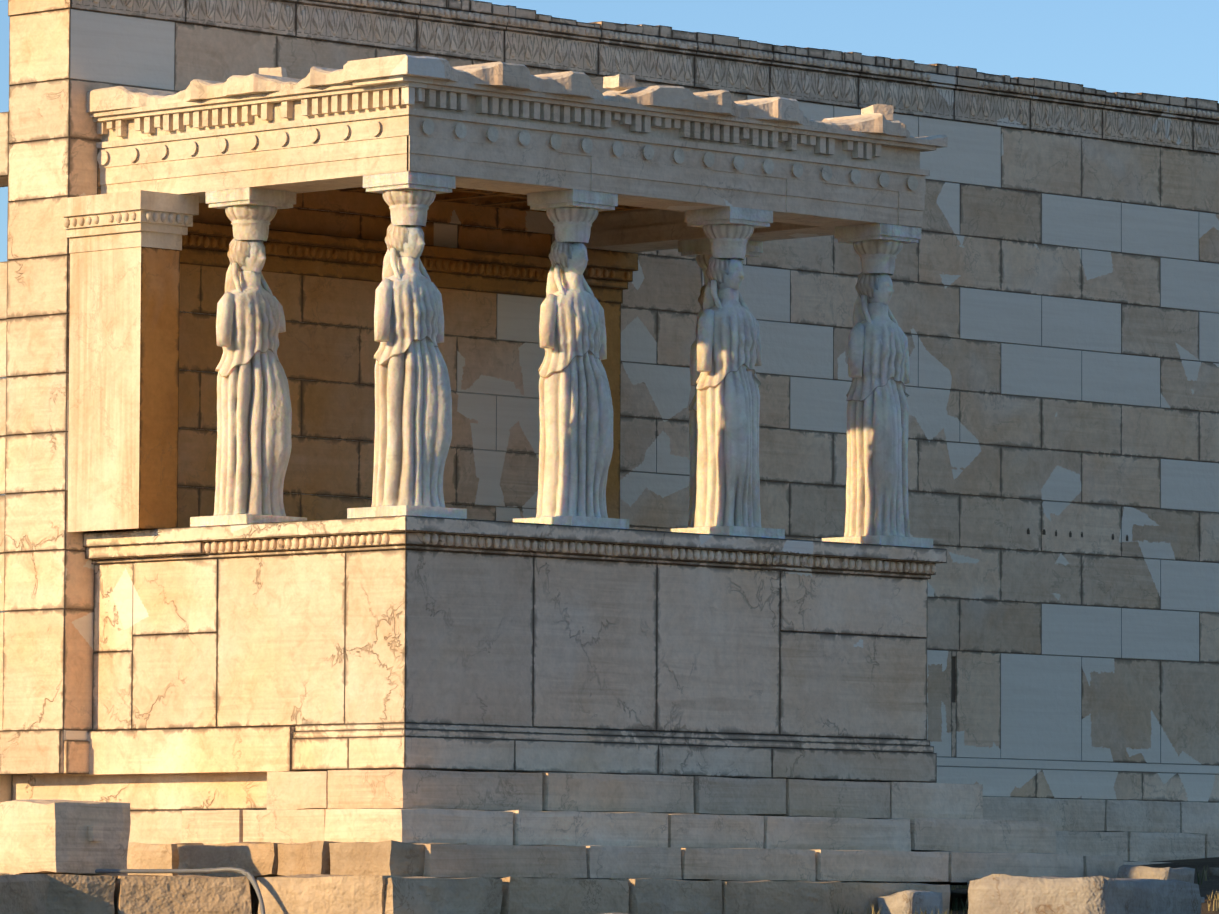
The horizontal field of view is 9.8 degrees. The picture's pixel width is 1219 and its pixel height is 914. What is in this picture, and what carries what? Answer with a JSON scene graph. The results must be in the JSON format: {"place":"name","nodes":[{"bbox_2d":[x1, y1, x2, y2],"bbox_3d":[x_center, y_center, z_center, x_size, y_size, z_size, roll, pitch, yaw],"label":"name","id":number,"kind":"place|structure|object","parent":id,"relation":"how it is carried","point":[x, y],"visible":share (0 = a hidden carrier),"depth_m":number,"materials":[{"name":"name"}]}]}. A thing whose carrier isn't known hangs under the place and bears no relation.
{"place":"outdoors","nodes":[
{"label":"outdoors","id":0,"kind":"place"},
{"bbox_2d":[61,190,198,531],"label":"porch pier","id":1,"kind":"structure","parent":0,"point":[125,248],"depth_m":60.01,"materials":[{"name":"beige stone"}]},
{"bbox_2d":[336,187,645,212],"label":"porch ceiling","id":2,"kind":"structure","parent":0,"point":[477,197],"depth_m":63.57,"materials":[{"name":"beige stone"}]},
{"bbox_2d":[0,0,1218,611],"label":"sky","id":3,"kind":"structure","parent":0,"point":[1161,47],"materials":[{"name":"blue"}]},
{"bbox_2d":[131,809,1218,913],"bbox_3d":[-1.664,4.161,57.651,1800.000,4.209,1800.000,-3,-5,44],"label":"terrain","id":4,"kind":"structure","parent":0,"point":[1207,887],"depth_m":64.86,"materials":[{"name":"brown soil"}]},
{"bbox_2d":[0,726,299,913],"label":"face blocks","id":5,"kind":"structure","parent":4,"relation":"on","point":[201,751],"depth_m":59.61,"materials":[{"name":"stone"}]},
{"bbox_2d":[0,840,949,913],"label":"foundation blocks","id":6,"kind":"structure","parent":4,"relation":"on","point":[332,877],"depth_m":56.61,"materials":[{"name":"beige stone"}]},
{"bbox_2d":[0,799,130,875],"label":"stone block","id":7,"kind":"object","parent":6,"relation":"on","point":[58,836],"depth_m":56.50,"materials":[{"name":"beige stone"}]},
{"bbox_2d":[95,867,264,913],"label":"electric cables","id":8,"kind":"object","parent":6,"relation":"on","point":[250,877],"visible":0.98,"depth_m":56.48,"materials":[{"name":"grey plastic"}]},
{"bbox_2d":[84,769,1218,884],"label":"stone steps","id":9,"kind":"structure","parent":6,"relation":"on","point":[501,824],"depth_m":59.31,"materials":[{"name":"stone"}]},
{"bbox_2d":[0,0,83,774],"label":"wall","id":10,"kind":"structure","parent":9,"relation":"on","point":[32,740],"depth_m":60.68,"materials":[{"name":"stone"}]},
{"bbox_2d":[83,516,946,782],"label":"podium wall","id":11,"kind":"structure","parent":9,"relation":"on","point":[402,642],"depth_m":59.52,"materials":[{"name":"beige stone"}]},
{"bbox_2d":[85,515,939,548],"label":"porch floor","id":12,"kind":"structure","parent":11,"relation":"on","point":[505,521],"depth_m":59.50,"materials":[{"name":"stone"}]},
{"bbox_2d":[190,187,306,526],"bbox_3d":[-3.010,-0.814,59.748,0.690,2.822,0.744,-3,-5,44],"label":"caryatid","id":13,"kind":"object","parent":12,"relation":"on","point":[254,425],"visible":1,"depth_m":59.55,"materials":[{"name":"stone"}]},
{"bbox_2d":[347,171,466,518],"bbox_3d":[-1.648,-0.897,58.425,0.690,2.824,0.752,-3,-5,44],"label":"caryatid statue","id":14,"kind":"object","parent":12,"relation":"on","point":[413,418],"visible":1,"depth_m":58.23,"materials":[{"name":"stone"}]},
{"bbox_2d":[93,82,935,252],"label":"entablature","id":15,"kind":"structure","parent":14,"relation":"on","point":[666,170],"depth_m":59.93,"materials":[{"name":"beige stone"}]},
{"bbox_2d":[87,54,947,147],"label":"porch roof","id":16,"kind":"structure","parent":15,"relation":"on","point":[875,121],"depth_m":59.73,"materials":[{"name":"beige stone"}]},
{"bbox_2d":[513,189,628,528],"bbox_3d":[-0.315,-0.799,59.792,0.690,2.822,0.751,-3,-5,44],"label":"caryatid","id":17,"kind":"object","parent":12,"relation":"on","point":[576,427],"visible":1,"depth_m":59.59,"materials":[{"name":"stone"}]},
{"bbox_2d":[678,238,762,527],"bbox_3d":[0.987,-0.525,63.846,0.690,2.822,0.749,-3,-5,44],"label":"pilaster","id":18,"kind":"object","parent":12,"relation":"on","point":[699,250],"visible":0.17,"depth_m":63.73,"materials":[{"name":"stone"}]},
{"bbox_2d":[671,206,784,538],"bbox_3d":[1.014,-0.704,61.155,0.690,2.823,0.752,-3,-5,44],"label":"caryatid","id":19,"kind":"object","parent":12,"relation":"on","point":[729,357],"visible":1,"depth_m":60.95,"materials":[{"name":"stone"}]},
{"bbox_2d":[822,223,932,547],"bbox_3d":[2.348,-0.607,62.522,0.690,2.822,0.750,-3,-5,44],"label":"caryatid statue","id":20,"kind":"object","parent":12,"relation":"on","point":[877,510],"visible":1,"depth_m":62.31,"materials":[{"name":"stone"}]},
{"bbox_2d":[7,8,1218,802],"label":"wall","id":21,"kind":"structure","parent":9,"relation":"on","point":[1053,304],"depth_m":69.07,"materials":[{"name":"stone"}]},
{"bbox_2d":[94,149,555,531],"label":"back wall","id":22,"kind":"structure","parent":21,"relation":"attached to","point":[333,467],"depth_m":62.84,"materials":[{"name":"beige stone"}]},
{"bbox_2d":[180,222,551,297],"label":"interior molding","id":23,"kind":"structure","parent":22,"relation":"attached to","point":[306,254],"depth_m":62.84,"materials":[{"name":"beige stone"}]},
{"bbox_2d":[583,248,637,518],"bbox_3d":[-0.072,-0.460,64.859,0.236,2.823,0.700,-3,-5,44],"label":"pilaster","id":24,"kind":"object","parent":21,"relation":"attached to","point":[608,275],"visible":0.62,"depth_m":64.95,"materials":[{"name":"beige stone"}]},
{"bbox_2d":[14,0,1218,153],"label":"wall frieze","id":25,"kind":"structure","parent":21,"relation":"attached to","point":[478,30],"depth_m":66.24,"materials":[{"name":"stone"}]},
{"bbox_2d":[952,528,1127,701],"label":"wall holes","id":26,"kind":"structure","parent":21,"relation":"attached to","point":[953,658],"depth_m":68.37,"materials":[{"name":"brown"}]},
{"bbox_2d":[605,864,1218,913],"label":"stone blocks","id":27,"kind":"structure","parent":4,"relation":"on","point":[1132,889],"depth_m":56.60,"materials":[{"name":"stone"}]},
{"bbox_2d":[833,865,1218,913],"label":"grass tufts","id":28,"kind":"object","parent":4,"relation":"on","point":[956,907],"visible":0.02,"depth_m":60.89,"materials":[{"name":"plant"}]}
]}

